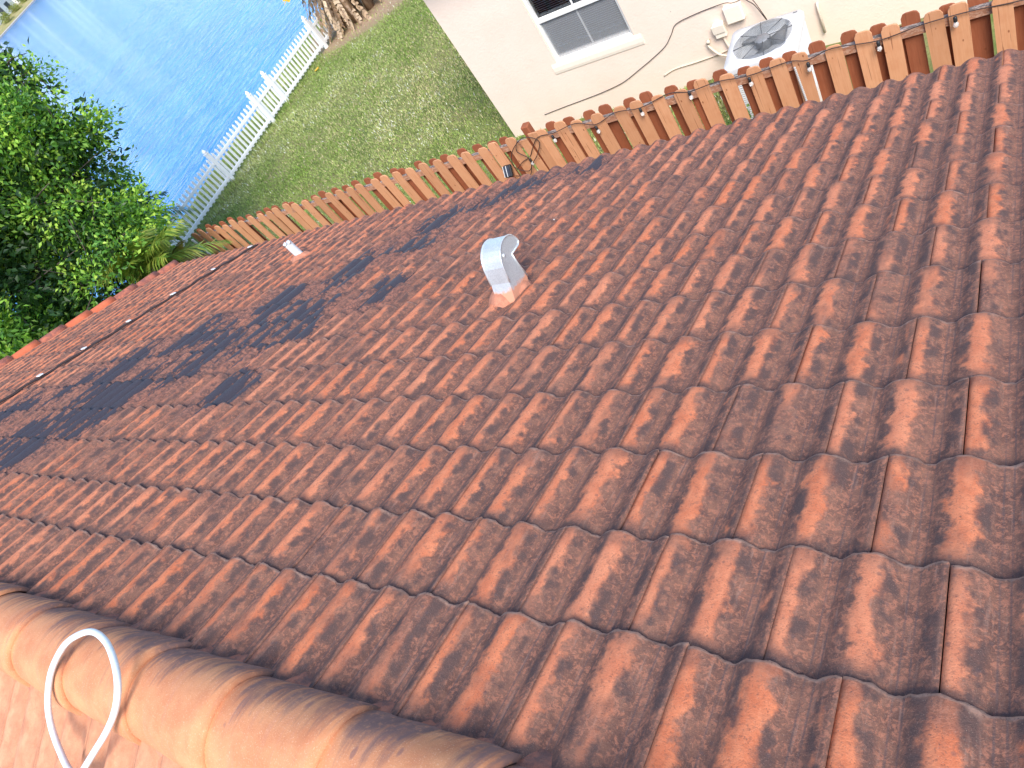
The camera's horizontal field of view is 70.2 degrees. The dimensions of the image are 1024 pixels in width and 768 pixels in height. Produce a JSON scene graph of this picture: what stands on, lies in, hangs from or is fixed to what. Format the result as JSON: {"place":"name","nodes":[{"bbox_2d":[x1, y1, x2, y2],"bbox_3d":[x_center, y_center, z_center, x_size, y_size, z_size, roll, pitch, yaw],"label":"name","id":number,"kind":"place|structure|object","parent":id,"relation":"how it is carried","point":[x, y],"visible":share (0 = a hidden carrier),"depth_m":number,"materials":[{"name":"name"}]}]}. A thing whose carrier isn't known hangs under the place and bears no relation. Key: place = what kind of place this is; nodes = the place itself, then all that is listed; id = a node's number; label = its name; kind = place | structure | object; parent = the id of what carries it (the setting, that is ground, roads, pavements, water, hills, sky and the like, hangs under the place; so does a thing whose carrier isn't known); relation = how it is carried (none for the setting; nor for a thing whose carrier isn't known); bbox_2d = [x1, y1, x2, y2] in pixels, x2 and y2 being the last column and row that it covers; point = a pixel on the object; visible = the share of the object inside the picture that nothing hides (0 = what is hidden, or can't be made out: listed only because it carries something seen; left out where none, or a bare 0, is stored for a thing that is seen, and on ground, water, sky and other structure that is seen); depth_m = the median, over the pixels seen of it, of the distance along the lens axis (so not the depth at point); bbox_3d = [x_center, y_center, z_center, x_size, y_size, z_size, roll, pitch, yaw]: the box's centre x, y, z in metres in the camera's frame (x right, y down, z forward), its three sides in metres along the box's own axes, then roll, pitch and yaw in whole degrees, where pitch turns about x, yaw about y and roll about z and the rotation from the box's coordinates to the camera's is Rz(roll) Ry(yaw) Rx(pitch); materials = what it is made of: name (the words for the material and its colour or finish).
{"place":"outdoors","nodes":[
{"label":"outdoors","id":0,"kind":"place"},
{"bbox_2d":[0,0,16,24],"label":"waterfront house","id":1,"kind":"structure","parent":0,"point":[4,4],"depth_m":182.96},
{"bbox_2d":[0,0,32,34],"bbox_3d":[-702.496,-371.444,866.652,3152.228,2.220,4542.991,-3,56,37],"label":"bank","id":2,"kind":"structure","parent":0,"point":[5,26],"depth_m":175.38,"materials":[{"name":"beige soil"}]},
{"bbox_2d":[0,11,11,23],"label":"shoreline shrub","id":3,"kind":"object","parent":2,"relation":"on","point":[4,17],"visible":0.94,"depth_m":172.33,"materials":[{"name":"green plant"}]},
{"bbox_2d":[7,2,21,12],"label":"shoreline shrub","id":4,"kind":"object","parent":2,"relation":"on","point":[13,7],"visible":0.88,"depth_m":178.04,"materials":[{"name":"green plant"}]},
{"bbox_2d":[0,0,35,38],"bbox_3d":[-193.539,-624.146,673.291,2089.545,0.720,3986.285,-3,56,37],"label":"shore edge","id":5,"kind":"object","parent":2,"relation":"on","point":[16,19],"visible":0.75,"depth_m":171.01,"materials":[{"name":"white concrete"}]},
{"bbox_2d":[0,0,321,311],"bbox_3d":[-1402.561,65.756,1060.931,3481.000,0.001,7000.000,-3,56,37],"label":"water","id":6,"kind":"structure","parent":0,"point":[177,78],"depth_m":33.84,"materials":[{"name":"blue liquid"}]},
{"bbox_2d":[165,0,996,261],"bbox_3d":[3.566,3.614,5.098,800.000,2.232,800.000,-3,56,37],"label":"ground","id":7,"kind":"structure","parent":0,"point":[361,26],"depth_m":17.03,"materials":[{"name":"plant"}]},
{"bbox_2d":[0,37,183,359],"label":"broadleaf tree","id":8,"kind":"object","parent":7,"relation":"on","point":[48,188],"visible":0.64,"depth_m":11.96,"materials":[{"name":"green plant"}]},
{"bbox_2d":[119,181,195,253],"bbox_3d":[-7.162,-2.890,15.005,2.255,2.951,1.787,-26,44,19],"label":"palm","id":9,"kind":"object","parent":7,"relation":"on","point":[174,208],"visible":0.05,"depth_m":14.37,"materials":[{"name":"green plant"}]},
{"bbox_2d":[96,217,232,289],"bbox_3d":[-5.552,-1.474,12.586,2.115,2.939,2.019,-3,56,37],"label":"palm","id":10,"kind":"object","parent":7,"relation":"on","point":[156,255],"visible":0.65,"depth_m":11.67,"materials":[{"name":"green plant"}]},
{"bbox_2d":[142,239,211,276],"bbox_3d":[-5.356,-1.575,13.064,1.170,2.214,1.267,-49,42,-6],"label":"palm","id":11,"kind":"object","parent":7,"relation":"on","point":[180,244],"visible":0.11,"depth_m":12.44,"materials":[{"name":"green plant"}]},
{"bbox_2d":[160,8,333,247],"bbox_3d":[-6.394,-9.060,20.887,0.131,1.115,13.020,1,58,39],"label":"white picket fence","id":12,"kind":"object","parent":7,"relation":"on","point":[258,104],"visible":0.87,"depth_m":19.99,"materials":[{"name":"plastic"}]},
{"bbox_2d":[283,0,383,42],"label":"palm tree","id":13,"kind":"object","parent":7,"relation":"on","point":[340,13],"visible":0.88,"depth_m":21.28,"materials":[{"name":"brown plant"}]},
{"bbox_2d":[192,136,536,254],"bbox_3d":[-2.233,-2.268,11.355,7.196,2.112,0.249,-3,56,37],"label":"wooden fence","id":14,"kind":"object","parent":7,"relation":"on","point":[463,172],"visible":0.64,"depth_m":10.23,"materials":[{"name":"brown wood"}]},
{"bbox_2d":[502,164,514,177],"bbox_3d":[-0.014,-2.567,8.962,0.105,0.282,0.129,-3,56,37],"label":"solar lamp","id":15,"kind":"object","parent":14,"relation":"attached to","point":[507,171],"visible":0.81,"depth_m":8.90,"materials":[{"name":"black plastic"}]},
{"bbox_2d":[0,49,1023,767],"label":"tiled roof house","id":16,"kind":"structure","parent":7,"relation":"on","point":[698,449],"depth_m":2.38,"materials":[{"name":"tile"}]},
{"bbox_2d":[44,628,121,767],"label":"cable loop","id":17,"kind":"object","parent":16,"relation":"on","point":[117,679],"visible":1,"depth_m":2.17,"materials":[{"name":"white plastic"}]},
{"bbox_2d":[519,122,557,171],"bbox_3d":[0.693,-2.416,9.100,0.281,2.090,0.150,-3,56,37],"label":"fence post","id":18,"kind":"object","parent":7,"relation":"on","point":[545,161],"visible":0.44,"depth_m":8.58,"materials":[{"name":"brown wood"}]},
{"bbox_2d":[511,137,539,176],"bbox_3d":[0.163,-2.697,8.676,0.576,0.533,0.028,-4,55,36],"label":"loose cable","id":19,"kind":"object","parent":18,"relation":"hanging from","point":[524,155],"visible":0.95,"depth_m":8.65,"materials":[{"name":"black rubber"}]},
{"bbox_2d":[423,0,966,136],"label":"stucco house","id":20,"kind":"structure","parent":7,"relation":"on","point":[532,62],"depth_m":10.79,"materials":[{"name":"paint"}]},
{"bbox_2d":[522,0,644,73],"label":"window","id":21,"kind":"structure","parent":20,"relation":"in","point":[583,32],"depth_m":10.79,"materials":[{"name":"white glass"}]},
{"bbox_2d":[544,0,739,114],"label":"wall cable","id":22,"kind":"object","parent":20,"relation":"attached to","point":[651,59],"depth_m":10.51,"materials":[{"name":"black rubber"}]},
{"bbox_2d":[664,49,727,75],"bbox_3d":[2.712,-4.605,10.286,1.295,0.178,0.025,-3,56,37],"label":"cable","id":23,"kind":"object","parent":20,"relation":"attached to","point":[695,62],"depth_m":10.38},
{"bbox_2d":[706,39,726,56],"bbox_3d":[2.952,-4.566,9.993,0.527,0.425,0.075,17,68,45],"label":"hose","id":24,"kind":"object","parent":20,"relation":"attached to","point":[712,49],"visible":0.64,"depth_m":10.07,"materials":[{"name":"beige plastic"}]},
{"bbox_2d":[710,20,727,38],"bbox_3d":[2.798,-4.769,9.819,0.170,0.205,0.114,-3,56,37],"label":"disconnect box","id":25,"kind":"object","parent":20,"relation":"attached to","point":[718,29],"visible":1,"depth_m":9.78,"materials":[{"name":"beige plastic"}]},
{"bbox_2d":[722,37,728,47],"bbox_3d":[3.007,-4.600,9.973,0.034,0.401,0.167,-51,42,-8],"label":"conduit","id":26,"kind":"object","parent":20,"relation":"attached to","point":[726,41],"visible":0.48,"depth_m":9.94,"materials":[{"name":"beige plastic"}]},
{"bbox_2d":[722,0,745,24],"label":"junction box","id":27,"kind":"object","parent":20,"relation":"attached to","point":[734,12],"visible":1,"depth_m":9.52,"materials":[{"name":"white plastic"}]},
{"bbox_2d":[722,4,743,24],"bbox_3d":[2.900,-4.839,9.542,0.225,0.225,0.012,-3,56,37],"label":"door","id":28,"kind":"structure","parent":27,"relation":"in","point":[733,14],"depth_m":9.54,"materials":[{"name":"white plastic"}]},
{"bbox_2d":[746,0,766,19],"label":"whip cable","id":29,"kind":"object","parent":20,"relation":"attached to","point":[760,11],"visible":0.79,"depth_m":9.38,"materials":[{"name":"black rubber"}]},
{"bbox_2d":[815,1,825,32],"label":"conduit","id":30,"kind":"object","parent":20,"relation":"attached to","point":[820,17],"visible":1,"depth_m":9.27,"materials":[{"name":"beige plastic"}]},
{"bbox_2d":[676,94,753,127],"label":"weeds","id":31,"kind":"object","parent":7,"relation":"on","point":[728,121],"visible":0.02,"depth_m":8.84,"materials":[{"name":"green plant"}]},
{"bbox_2d":[724,10,822,118],"bbox_3d":[3.262,-3.869,9.067,0.980,1.041,0.920,-3,56,37],"label":"air conditioner","id":32,"kind":"object","parent":7,"relation":"on","point":[773,38],"visible":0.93,"depth_m":8.72,"materials":[{"name":"metal"}]},
{"bbox_2d":[536,0,1023,166],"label":"wooden fence","id":33,"kind":"object","parent":7,"relation":"on","point":[898,57],"visible":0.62,"depth_m":6.80,"materials":[{"name":"brown wood"}]},
{"bbox_2d":[516,0,1022,170],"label":"string light","id":34,"kind":"object","parent":33,"relation":"attached to","point":[879,46],"visible":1,"depth_m":6.69,"materials":[{"name":"white"}]},
{"bbox_2d":[794,67,806,100],"bbox_3d":[2.782,-2.731,6.917,0.046,0.691,0.022,-46,41,-2],"label":"flexible conduit","id":35,"kind":"object","parent":33,"relation":"hanging from","point":[800,83],"visible":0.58,"depth_m":6.81,"materials":[{"name":"white plastic"}]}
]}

